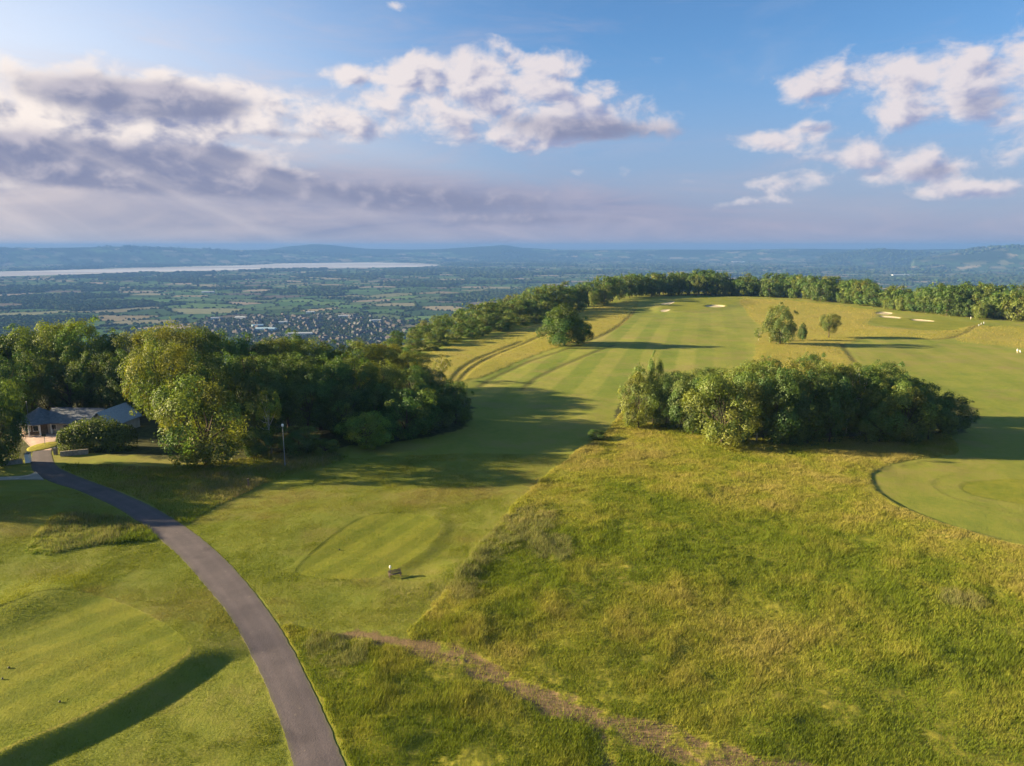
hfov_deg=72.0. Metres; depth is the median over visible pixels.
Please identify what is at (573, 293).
hillside tree
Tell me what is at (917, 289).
hillside tree
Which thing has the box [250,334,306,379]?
broadleaf tree
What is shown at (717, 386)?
thicket tree
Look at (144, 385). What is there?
broadleaf tree
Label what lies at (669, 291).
hillside tree
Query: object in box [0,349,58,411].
broadleaf tree
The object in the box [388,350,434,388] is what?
broadleaf tree
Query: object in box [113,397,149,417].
broadleaf tree
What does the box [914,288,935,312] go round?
hillside tree
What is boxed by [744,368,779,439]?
thicket tree
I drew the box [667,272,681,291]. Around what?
hillside tree
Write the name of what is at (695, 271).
hillside tree
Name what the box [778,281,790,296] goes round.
hillside tree
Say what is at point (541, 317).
hillside tree
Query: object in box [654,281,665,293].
hillside tree
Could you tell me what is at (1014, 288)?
hillside tree
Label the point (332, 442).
shrub
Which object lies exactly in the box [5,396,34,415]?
broadleaf tree
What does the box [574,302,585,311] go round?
hillside tree
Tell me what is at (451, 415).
shrub
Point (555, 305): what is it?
hillside tree
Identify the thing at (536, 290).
hillside tree
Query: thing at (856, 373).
thicket tree
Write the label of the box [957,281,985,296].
hillside tree
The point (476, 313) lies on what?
hillside tree
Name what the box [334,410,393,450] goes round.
shrub
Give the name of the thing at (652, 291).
hillside tree
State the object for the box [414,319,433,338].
hillside tree
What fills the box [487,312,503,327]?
hillside tree
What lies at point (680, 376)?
thicket tree
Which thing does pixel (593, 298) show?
hillside tree
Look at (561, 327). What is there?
lone tree
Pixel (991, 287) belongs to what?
hillside tree
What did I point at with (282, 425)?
lamp post
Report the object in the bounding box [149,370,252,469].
broadleaf tree
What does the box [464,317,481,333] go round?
hillside tree
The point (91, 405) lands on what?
broadleaf tree
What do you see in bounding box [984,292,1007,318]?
hillside tree
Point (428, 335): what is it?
hillside tree
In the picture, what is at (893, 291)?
hillside tree
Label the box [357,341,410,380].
broadleaf tree
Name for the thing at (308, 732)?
road
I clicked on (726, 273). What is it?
hillside tree
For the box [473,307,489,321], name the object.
hillside tree
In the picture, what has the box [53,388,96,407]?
broadleaf tree
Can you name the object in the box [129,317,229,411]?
broadleaf tree
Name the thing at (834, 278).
hillside tree
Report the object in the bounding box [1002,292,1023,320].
hillside tree
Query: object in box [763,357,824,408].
thicket tree
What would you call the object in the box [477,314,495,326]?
hillside tree
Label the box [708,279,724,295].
hillside tree
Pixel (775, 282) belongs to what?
hillside tree
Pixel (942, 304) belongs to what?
hillside tree
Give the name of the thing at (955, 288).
hillside tree
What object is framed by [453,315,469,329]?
hillside tree
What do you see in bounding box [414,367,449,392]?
broadleaf tree
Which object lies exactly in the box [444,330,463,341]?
hillside tree
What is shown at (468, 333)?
hillside tree
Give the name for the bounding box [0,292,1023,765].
ground
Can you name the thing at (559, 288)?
hillside tree
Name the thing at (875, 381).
thicket tree
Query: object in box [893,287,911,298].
hillside tree
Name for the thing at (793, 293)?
hillside tree
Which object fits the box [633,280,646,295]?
hillside tree
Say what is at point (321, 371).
broadleaf tree
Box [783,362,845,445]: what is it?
thicket tree
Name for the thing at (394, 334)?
hillside tree
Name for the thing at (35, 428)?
window
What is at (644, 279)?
hillside tree
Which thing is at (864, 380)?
thicket tree
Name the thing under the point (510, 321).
hillside tree
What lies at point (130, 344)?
broadleaf tree
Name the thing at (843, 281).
hillside tree
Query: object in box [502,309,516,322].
hillside tree
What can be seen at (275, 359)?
broadleaf tree
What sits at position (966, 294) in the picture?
hillside tree
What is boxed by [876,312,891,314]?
sand bunker
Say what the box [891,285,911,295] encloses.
hillside tree
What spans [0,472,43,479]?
path
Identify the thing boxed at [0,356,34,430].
broadleaf tree
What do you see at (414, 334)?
hillside tree
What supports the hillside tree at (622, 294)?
on the ground at (550, 400)
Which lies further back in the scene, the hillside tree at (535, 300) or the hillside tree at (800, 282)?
the hillside tree at (800, 282)
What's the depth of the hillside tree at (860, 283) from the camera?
497.19 m
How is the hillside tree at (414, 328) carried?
on the ground at (550, 400)
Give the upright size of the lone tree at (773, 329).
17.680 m
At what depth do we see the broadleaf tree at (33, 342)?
167.48 m
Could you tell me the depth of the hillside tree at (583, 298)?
461.48 m
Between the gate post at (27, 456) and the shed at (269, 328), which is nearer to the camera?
the gate post at (27, 456)
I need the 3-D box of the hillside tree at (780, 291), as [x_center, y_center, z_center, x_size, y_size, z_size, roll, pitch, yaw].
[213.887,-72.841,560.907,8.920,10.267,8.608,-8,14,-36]
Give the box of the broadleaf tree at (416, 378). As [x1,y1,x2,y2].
[392,364,433,406]
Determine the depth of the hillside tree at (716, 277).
589.26 m
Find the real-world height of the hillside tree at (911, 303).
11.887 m
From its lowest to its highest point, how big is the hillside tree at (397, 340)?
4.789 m
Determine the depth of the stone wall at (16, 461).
131.87 m
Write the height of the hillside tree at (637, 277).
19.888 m
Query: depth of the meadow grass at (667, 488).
78.35 m
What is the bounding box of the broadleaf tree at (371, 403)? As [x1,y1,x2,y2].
[349,378,399,428]
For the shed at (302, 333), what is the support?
on the vale at (1008, 261)
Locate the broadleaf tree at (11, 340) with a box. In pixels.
[0,323,54,401]
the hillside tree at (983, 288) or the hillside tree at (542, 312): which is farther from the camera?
the hillside tree at (983, 288)
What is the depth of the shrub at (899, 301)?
446.87 m
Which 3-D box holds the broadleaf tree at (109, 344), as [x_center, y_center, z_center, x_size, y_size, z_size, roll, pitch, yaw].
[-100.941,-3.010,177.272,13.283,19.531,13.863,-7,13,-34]
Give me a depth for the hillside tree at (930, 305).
422.85 m
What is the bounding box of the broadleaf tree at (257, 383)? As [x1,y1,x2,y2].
[234,370,298,427]
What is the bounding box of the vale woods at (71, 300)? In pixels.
[0,244,1023,377]
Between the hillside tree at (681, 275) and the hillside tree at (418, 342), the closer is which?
the hillside tree at (418, 342)
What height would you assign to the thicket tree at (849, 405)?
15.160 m
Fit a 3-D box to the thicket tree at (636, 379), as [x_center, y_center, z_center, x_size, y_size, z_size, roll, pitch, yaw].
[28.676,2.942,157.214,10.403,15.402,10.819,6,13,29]
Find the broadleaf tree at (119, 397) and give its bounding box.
[93,348,143,409]
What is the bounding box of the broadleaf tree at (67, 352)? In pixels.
[33,346,96,406]
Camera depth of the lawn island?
143.03 m
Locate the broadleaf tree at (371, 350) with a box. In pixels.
[329,337,385,388]
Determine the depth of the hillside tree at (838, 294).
508.31 m
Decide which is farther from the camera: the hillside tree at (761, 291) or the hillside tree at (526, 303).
the hillside tree at (761, 291)
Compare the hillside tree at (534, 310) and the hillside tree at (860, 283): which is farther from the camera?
the hillside tree at (860, 283)
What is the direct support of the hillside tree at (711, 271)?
on the ground at (550, 400)
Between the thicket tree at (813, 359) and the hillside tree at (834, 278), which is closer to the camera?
the thicket tree at (813, 359)
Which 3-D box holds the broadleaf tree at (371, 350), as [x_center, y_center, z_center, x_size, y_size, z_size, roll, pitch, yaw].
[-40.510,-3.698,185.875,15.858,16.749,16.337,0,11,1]
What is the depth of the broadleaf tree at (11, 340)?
169.59 m
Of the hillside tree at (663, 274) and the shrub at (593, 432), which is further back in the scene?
the hillside tree at (663, 274)
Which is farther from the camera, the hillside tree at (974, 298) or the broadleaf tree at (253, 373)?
the hillside tree at (974, 298)
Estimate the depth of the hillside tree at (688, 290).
581.88 m
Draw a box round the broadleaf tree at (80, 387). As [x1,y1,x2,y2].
[64,349,126,408]
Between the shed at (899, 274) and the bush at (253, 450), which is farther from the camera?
the shed at (899, 274)
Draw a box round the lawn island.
[27,442,57,450]
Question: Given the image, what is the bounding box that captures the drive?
[22,428,58,449]
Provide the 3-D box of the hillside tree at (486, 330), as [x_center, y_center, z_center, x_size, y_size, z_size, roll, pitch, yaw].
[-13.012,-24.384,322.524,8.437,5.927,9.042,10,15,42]
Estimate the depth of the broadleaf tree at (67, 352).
163.24 m
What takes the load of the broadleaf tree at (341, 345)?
on the ground at (550, 400)
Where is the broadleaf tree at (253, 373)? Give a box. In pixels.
[220,352,286,428]
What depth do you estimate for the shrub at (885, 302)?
460.44 m
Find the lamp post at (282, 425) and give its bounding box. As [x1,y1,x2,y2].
[281,424,285,464]
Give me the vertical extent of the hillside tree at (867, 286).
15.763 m
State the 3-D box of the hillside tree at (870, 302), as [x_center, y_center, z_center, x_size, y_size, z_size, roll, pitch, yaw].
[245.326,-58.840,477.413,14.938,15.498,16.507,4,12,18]
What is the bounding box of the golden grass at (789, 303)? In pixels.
[410,298,1023,380]
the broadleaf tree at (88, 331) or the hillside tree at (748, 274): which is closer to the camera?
the broadleaf tree at (88, 331)
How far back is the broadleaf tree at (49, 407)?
167.89 m
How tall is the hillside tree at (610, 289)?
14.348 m
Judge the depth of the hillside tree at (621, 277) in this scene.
558.67 m
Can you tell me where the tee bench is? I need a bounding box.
[388,568,400,577]
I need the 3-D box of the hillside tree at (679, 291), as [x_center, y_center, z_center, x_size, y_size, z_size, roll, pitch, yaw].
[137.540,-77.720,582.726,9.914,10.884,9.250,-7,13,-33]
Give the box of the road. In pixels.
[30,450,344,765]
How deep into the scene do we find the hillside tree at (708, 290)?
579.80 m
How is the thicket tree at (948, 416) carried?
on the ground at (550, 400)
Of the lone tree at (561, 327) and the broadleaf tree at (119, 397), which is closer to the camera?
the broadleaf tree at (119, 397)
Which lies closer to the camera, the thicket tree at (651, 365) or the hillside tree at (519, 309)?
the thicket tree at (651, 365)
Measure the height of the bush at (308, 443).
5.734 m
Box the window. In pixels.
[33,425,38,431]
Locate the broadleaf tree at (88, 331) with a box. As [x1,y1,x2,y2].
[38,315,122,405]
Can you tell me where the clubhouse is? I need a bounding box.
[19,402,141,435]
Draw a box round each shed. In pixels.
[255,327,276,330]
[287,332,312,334]
[891,274,909,275]
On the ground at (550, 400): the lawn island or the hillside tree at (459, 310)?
the hillside tree at (459, 310)
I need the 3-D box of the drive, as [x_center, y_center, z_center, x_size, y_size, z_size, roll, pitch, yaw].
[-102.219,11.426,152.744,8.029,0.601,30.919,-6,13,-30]
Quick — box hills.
[0,244,1023,268]
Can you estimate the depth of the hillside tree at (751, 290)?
572.20 m
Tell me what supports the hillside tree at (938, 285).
on the ground at (550, 400)
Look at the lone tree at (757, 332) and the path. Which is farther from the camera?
the lone tree at (757, 332)
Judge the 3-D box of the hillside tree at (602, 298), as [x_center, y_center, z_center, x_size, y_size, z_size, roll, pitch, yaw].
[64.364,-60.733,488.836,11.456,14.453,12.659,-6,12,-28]
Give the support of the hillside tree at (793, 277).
on the ground at (550, 400)
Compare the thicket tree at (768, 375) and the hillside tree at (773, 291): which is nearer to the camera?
the thicket tree at (768, 375)
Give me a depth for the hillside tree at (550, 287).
441.40 m
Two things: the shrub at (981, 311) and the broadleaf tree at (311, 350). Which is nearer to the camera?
the broadleaf tree at (311, 350)
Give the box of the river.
[0,262,438,275]
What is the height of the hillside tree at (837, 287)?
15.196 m
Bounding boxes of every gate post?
[24,452,31,462]
[52,447,57,454]
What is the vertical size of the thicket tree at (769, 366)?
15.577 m
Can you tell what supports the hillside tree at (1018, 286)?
on the ground at (550, 400)
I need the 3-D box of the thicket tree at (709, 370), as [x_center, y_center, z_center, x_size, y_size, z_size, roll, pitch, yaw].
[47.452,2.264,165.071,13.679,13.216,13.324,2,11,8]
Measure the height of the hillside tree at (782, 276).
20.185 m
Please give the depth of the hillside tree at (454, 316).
356.96 m
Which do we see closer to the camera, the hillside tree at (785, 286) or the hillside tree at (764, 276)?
the hillside tree at (785, 286)
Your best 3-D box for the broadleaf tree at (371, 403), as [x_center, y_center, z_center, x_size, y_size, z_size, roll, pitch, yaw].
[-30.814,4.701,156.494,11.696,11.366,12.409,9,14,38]
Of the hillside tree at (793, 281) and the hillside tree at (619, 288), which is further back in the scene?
the hillside tree at (793, 281)
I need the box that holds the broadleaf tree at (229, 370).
[186,348,250,436]
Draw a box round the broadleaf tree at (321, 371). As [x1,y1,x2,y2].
[285,353,356,429]
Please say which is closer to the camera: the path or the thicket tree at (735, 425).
the path
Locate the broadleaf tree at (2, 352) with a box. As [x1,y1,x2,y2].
[0,333,19,384]
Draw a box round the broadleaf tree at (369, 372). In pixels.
[323,354,379,410]
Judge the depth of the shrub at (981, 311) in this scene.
394.33 m
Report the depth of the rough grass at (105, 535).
118.68 m
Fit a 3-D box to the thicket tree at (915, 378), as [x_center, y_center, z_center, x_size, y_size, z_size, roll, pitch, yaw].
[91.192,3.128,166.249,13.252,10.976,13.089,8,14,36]
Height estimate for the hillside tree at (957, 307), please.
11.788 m
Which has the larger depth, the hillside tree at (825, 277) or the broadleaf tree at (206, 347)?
the hillside tree at (825, 277)
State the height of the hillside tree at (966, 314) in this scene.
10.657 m
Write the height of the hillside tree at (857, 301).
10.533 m
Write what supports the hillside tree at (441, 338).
on the ground at (550, 400)
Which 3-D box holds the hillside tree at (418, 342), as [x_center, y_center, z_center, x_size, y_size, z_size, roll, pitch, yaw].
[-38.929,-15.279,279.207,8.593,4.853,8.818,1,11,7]
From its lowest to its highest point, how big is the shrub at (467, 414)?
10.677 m
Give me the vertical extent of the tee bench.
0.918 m
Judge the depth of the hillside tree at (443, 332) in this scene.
310.15 m
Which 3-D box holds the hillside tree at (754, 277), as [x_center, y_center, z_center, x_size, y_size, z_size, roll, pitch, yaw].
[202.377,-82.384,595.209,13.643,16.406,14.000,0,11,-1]
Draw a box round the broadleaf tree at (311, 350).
[278,336,334,374]
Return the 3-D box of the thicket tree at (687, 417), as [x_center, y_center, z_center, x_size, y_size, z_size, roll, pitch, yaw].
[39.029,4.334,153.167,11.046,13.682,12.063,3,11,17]
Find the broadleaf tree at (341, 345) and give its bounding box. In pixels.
[312,340,349,380]
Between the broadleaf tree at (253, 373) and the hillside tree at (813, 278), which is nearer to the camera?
the broadleaf tree at (253, 373)
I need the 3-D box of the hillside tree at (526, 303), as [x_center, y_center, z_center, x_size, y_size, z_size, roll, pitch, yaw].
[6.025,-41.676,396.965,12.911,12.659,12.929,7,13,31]
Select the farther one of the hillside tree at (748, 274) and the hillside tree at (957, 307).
the hillside tree at (748, 274)
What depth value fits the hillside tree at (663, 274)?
583.22 m
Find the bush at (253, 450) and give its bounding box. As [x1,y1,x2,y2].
[233,425,277,457]
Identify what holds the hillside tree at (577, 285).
on the ground at (550, 400)
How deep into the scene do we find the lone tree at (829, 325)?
311.92 m
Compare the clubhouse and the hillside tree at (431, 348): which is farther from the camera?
the hillside tree at (431, 348)
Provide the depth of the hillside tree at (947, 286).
423.63 m
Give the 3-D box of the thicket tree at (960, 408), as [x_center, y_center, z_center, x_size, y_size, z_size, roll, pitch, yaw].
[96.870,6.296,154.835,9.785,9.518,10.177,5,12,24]
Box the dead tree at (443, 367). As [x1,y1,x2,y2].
[431,355,452,379]
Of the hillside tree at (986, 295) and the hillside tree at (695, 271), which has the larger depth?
the hillside tree at (695, 271)
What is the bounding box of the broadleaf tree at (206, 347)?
[185,327,259,381]
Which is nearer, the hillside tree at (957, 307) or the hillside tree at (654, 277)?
the hillside tree at (957, 307)
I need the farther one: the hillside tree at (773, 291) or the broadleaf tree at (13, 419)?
the hillside tree at (773, 291)
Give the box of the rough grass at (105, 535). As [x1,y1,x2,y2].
[25,450,347,555]
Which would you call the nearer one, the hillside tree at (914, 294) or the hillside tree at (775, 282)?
the hillside tree at (914, 294)
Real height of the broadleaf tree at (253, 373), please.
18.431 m
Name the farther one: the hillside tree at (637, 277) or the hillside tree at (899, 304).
the hillside tree at (637, 277)
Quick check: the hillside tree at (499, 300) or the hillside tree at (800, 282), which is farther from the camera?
the hillside tree at (800, 282)
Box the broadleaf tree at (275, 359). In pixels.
[247,350,317,432]
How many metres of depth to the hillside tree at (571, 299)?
441.74 m
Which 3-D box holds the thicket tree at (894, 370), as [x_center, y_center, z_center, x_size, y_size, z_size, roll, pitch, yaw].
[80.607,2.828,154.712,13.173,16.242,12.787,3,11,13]
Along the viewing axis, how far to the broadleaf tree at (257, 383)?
143.20 m
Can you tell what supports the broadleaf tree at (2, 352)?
on the ground at (550, 400)
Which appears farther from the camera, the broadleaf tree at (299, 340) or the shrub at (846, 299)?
the shrub at (846, 299)
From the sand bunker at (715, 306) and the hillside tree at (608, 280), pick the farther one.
the hillside tree at (608, 280)
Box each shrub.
[312,438,339,455]
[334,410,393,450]
[377,385,443,439]
[402,383,463,430]
[434,378,473,423]
[585,429,607,439]
[841,297,849,303]
[882,297,890,308]
[894,295,910,310]
[972,300,989,318]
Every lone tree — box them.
[535,302,589,346]
[574,322,593,342]
[753,328,762,340]
[761,302,798,343]
[797,323,807,339]
[818,312,841,337]
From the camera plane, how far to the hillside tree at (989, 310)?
399.06 m
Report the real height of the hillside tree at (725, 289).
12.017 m
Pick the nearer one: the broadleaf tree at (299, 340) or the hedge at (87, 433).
the hedge at (87, 433)
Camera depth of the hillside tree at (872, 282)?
506.12 m
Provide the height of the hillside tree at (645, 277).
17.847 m
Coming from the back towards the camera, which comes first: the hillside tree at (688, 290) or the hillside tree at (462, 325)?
the hillside tree at (688, 290)
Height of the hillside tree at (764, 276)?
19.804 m
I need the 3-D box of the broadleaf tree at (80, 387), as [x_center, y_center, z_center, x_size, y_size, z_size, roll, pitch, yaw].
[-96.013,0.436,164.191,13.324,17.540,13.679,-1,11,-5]
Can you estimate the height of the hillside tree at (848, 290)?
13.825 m
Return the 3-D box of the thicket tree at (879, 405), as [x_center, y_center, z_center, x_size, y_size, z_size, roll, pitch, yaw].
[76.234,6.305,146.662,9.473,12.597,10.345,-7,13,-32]
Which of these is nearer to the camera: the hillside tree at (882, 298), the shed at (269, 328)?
the hillside tree at (882, 298)
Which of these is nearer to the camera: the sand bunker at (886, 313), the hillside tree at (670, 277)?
the sand bunker at (886, 313)
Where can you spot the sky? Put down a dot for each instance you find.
(222, 124)
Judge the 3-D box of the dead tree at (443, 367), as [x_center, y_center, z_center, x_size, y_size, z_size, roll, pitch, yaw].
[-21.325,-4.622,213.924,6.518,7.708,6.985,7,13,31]
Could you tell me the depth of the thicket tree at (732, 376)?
144.66 m
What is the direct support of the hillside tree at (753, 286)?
on the ground at (550, 400)
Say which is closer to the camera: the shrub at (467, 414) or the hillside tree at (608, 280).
the shrub at (467, 414)
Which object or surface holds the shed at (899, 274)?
on the vale at (1008, 261)
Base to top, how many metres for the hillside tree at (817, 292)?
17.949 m
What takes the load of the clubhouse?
on the ground at (550, 400)
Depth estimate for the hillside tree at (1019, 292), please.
394.75 m
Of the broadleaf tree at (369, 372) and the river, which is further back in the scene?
the river
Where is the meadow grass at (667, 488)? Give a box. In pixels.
[281,412,1023,765]
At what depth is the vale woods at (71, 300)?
5413.33 m
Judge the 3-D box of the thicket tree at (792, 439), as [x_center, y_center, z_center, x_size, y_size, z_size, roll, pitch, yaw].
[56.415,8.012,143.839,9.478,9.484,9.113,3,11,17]
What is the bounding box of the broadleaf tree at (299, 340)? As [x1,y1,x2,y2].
[276,329,305,372]
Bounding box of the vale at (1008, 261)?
[0,252,1023,376]
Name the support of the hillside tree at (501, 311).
on the ground at (550, 400)
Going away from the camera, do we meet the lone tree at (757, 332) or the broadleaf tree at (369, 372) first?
the broadleaf tree at (369, 372)
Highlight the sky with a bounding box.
[0,0,1023,249]
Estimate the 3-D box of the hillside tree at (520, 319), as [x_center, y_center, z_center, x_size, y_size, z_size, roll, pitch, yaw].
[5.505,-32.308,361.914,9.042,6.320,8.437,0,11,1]
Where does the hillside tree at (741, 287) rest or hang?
on the ground at (550, 400)
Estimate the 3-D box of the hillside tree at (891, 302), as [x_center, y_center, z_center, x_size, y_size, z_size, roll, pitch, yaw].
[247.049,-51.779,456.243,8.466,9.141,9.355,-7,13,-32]
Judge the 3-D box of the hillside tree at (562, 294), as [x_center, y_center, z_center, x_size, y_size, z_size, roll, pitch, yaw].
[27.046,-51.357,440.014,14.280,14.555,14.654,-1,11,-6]
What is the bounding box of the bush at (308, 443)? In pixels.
[273,425,320,457]
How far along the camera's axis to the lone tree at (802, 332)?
305.27 m
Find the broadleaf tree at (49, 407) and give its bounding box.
[27,390,67,411]
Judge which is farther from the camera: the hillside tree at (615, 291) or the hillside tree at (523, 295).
the hillside tree at (615, 291)
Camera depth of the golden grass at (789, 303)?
329.15 m
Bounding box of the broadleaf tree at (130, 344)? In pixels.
[104,326,169,384]
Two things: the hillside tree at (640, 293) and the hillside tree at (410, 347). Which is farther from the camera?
the hillside tree at (640, 293)
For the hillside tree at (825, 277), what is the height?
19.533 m
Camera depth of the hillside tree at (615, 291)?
512.14 m
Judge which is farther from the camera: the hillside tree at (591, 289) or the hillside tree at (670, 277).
the hillside tree at (670, 277)
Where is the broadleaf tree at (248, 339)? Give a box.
[220,333,276,395]
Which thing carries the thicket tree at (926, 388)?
on the ground at (550, 400)
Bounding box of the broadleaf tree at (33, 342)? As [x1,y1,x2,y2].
[0,318,86,405]
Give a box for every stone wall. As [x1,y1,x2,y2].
[3,459,22,465]
[60,449,88,456]
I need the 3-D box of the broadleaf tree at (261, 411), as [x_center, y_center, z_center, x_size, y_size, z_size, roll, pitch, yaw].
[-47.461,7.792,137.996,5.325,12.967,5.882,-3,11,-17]
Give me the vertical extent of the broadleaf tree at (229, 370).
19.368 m
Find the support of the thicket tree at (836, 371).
on the ground at (550, 400)
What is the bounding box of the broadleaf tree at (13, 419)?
[0,378,29,467]
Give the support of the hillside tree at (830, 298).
on the ground at (550, 400)
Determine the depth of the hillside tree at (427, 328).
311.04 m
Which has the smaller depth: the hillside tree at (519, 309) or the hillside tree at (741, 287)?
the hillside tree at (519, 309)
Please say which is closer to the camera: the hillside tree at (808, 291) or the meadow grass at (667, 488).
the meadow grass at (667, 488)
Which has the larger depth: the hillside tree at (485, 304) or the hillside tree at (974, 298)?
the hillside tree at (974, 298)
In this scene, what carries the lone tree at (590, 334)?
on the ground at (550, 400)
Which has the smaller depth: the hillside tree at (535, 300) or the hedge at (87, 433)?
the hedge at (87, 433)
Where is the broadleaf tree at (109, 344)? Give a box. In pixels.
[90,333,128,389]
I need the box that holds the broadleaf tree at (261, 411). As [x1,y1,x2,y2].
[255,390,281,453]
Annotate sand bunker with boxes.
[706,305,723,306]
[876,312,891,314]
[911,319,933,321]
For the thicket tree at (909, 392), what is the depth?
143.64 m
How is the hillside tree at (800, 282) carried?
on the ground at (550, 400)
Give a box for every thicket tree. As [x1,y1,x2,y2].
[618,363,660,428]
[645,350,663,422]
[646,388,683,427]
[650,369,698,426]
[665,372,713,434]
[680,370,768,450]
[688,366,736,419]
[719,398,763,442]
[724,360,784,436]
[738,355,783,408]
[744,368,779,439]
[748,365,802,445]
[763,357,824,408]
[768,402,809,445]
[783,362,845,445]
[790,351,832,400]
[808,360,860,430]
[811,372,859,442]
[831,365,870,432]
[836,363,884,407]
[848,362,889,433]
[852,359,913,411]
[853,382,908,442]
[873,378,942,445]
[890,373,922,403]
[892,379,947,420]
[906,392,961,440]
[935,391,980,431]
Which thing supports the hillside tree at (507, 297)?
on the ground at (550, 400)
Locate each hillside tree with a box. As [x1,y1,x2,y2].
[385,330,405,343]
[386,338,407,346]
[402,345,423,353]
[403,338,424,349]
[406,330,425,340]
[407,325,419,340]
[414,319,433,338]
[418,325,433,340]
[421,341,443,350]
[423,331,443,340]
[429,314,453,328]
[429,334,449,344]
[430,318,452,330]
[433,326,452,335]
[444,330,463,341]
[447,311,470,328]
[452,322,469,336]
[453,302,477,321]
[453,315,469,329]
[463,309,483,326]
[463,328,480,337]
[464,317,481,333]
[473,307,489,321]
[474,301,499,316]
[474,323,491,335]
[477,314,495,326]
[485,297,507,320]
[486,302,508,319]
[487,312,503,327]
[492,320,510,330]
[501,317,517,329]
[502,299,527,320]
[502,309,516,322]
[503,293,524,307]
[511,292,533,301]
[512,305,527,316]
[513,298,533,315]
[515,314,530,325]
[520,286,548,303]
[526,295,548,314]
[527,304,541,316]
[529,312,544,322]
[531,293,552,307]
[534,284,556,297]
[537,308,549,319]
[538,300,553,315]
[541,284,569,298]
[546,299,558,308]
[549,289,566,305]
[557,281,575,302]
[559,296,576,305]
[566,287,580,304]
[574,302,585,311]
[575,282,588,302]
[576,293,589,308]
[578,280,600,305]
[586,285,600,304]
[587,290,598,307]
[591,275,615,290]
[597,286,613,305]
[598,284,613,302]
[602,275,624,300]
[605,284,617,300]
[613,282,627,299]
[614,273,630,285]
[624,275,639,297]
[627,273,642,296]
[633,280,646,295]
[639,273,652,294]
[639,275,651,295]
[644,271,664,282]
[644,279,660,296]
[646,273,663,295]
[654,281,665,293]
[656,273,667,294]
[659,273,678,294]
[666,283,677,295]
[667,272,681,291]
[675,282,683,294]
[676,273,689,294]
[680,275,698,294]
[689,268,710,279]
[689,273,707,294]
[697,268,715,293]
[697,273,719,294]
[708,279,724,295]
[710,273,725,287]
[712,271,732,293]
[720,282,729,295]
[729,280,739,295]
[733,275,753,295]
[736,273,754,280]
[745,276,759,281]
[745,278,759,295]
[746,282,757,294]
[757,281,766,296]
[760,273,779,283]
[761,278,780,297]
[763,277,778,296]
[773,272,788,279]
[776,285,786,297]
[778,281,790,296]
[781,281,798,296]
[786,273,801,285]
[788,285,800,298]
[790,275,806,297]
[795,277,811,291]
[801,288,811,298]
[802,282,820,297]
[804,274,822,287]
[809,278,833,301]
[818,276,835,292]
[821,276,841,290]
[824,286,838,300]
[833,283,849,298]
[836,290,845,301]
[839,278,855,290]
[839,278,864,302]
[845,285,861,303]
[849,280,870,299]
[852,278,876,292]
[852,291,865,305]
[861,283,879,300]
[862,286,885,306]
[878,290,891,305]
[882,284,904,304]
[886,296,896,309]
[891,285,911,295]
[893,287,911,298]
[895,298,907,310]
[904,291,921,307]
[904,294,920,311]
[912,285,930,299]
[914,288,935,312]
[922,284,952,313]
[925,282,944,312]
[933,287,963,315]
[935,284,958,305]
[949,284,972,313]
[950,297,969,315]
[954,286,984,311]
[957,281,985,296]
[957,299,975,316]
[969,291,991,313]
[971,300,991,317]
[974,283,1000,294]
[975,288,1004,316]
[980,283,1005,296]
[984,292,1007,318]
[990,290,1021,318]
[996,284,1021,296]
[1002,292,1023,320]
[1009,283,1023,311]
[1009,289,1023,309]
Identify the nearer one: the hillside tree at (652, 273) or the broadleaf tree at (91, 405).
the broadleaf tree at (91, 405)
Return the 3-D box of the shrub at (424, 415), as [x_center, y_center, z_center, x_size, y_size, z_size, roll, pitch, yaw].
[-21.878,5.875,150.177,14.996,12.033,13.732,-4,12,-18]
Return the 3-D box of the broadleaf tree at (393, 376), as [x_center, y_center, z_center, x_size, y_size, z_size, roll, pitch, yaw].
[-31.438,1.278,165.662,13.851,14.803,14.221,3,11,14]
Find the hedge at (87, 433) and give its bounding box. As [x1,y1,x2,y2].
[55,415,138,453]
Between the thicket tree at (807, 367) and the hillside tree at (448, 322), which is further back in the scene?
the hillside tree at (448, 322)
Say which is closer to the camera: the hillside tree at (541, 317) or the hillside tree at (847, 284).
the hillside tree at (541, 317)
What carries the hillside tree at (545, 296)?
on the ground at (550, 400)
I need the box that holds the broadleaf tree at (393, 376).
[352,358,408,400]
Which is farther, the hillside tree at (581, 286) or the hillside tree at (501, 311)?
the hillside tree at (581, 286)
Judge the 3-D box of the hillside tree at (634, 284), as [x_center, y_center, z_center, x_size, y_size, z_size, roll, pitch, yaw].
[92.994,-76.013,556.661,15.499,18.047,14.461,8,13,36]
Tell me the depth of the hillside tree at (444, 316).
345.30 m
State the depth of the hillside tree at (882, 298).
467.11 m
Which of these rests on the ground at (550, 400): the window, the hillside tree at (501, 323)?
the hillside tree at (501, 323)
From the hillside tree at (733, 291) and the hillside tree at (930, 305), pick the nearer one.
the hillside tree at (930, 305)
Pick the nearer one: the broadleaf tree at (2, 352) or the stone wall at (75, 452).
the stone wall at (75, 452)
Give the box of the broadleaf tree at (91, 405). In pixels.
[82,387,113,407]
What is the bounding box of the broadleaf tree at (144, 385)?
[117,339,206,445]
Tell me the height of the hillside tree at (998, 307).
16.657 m

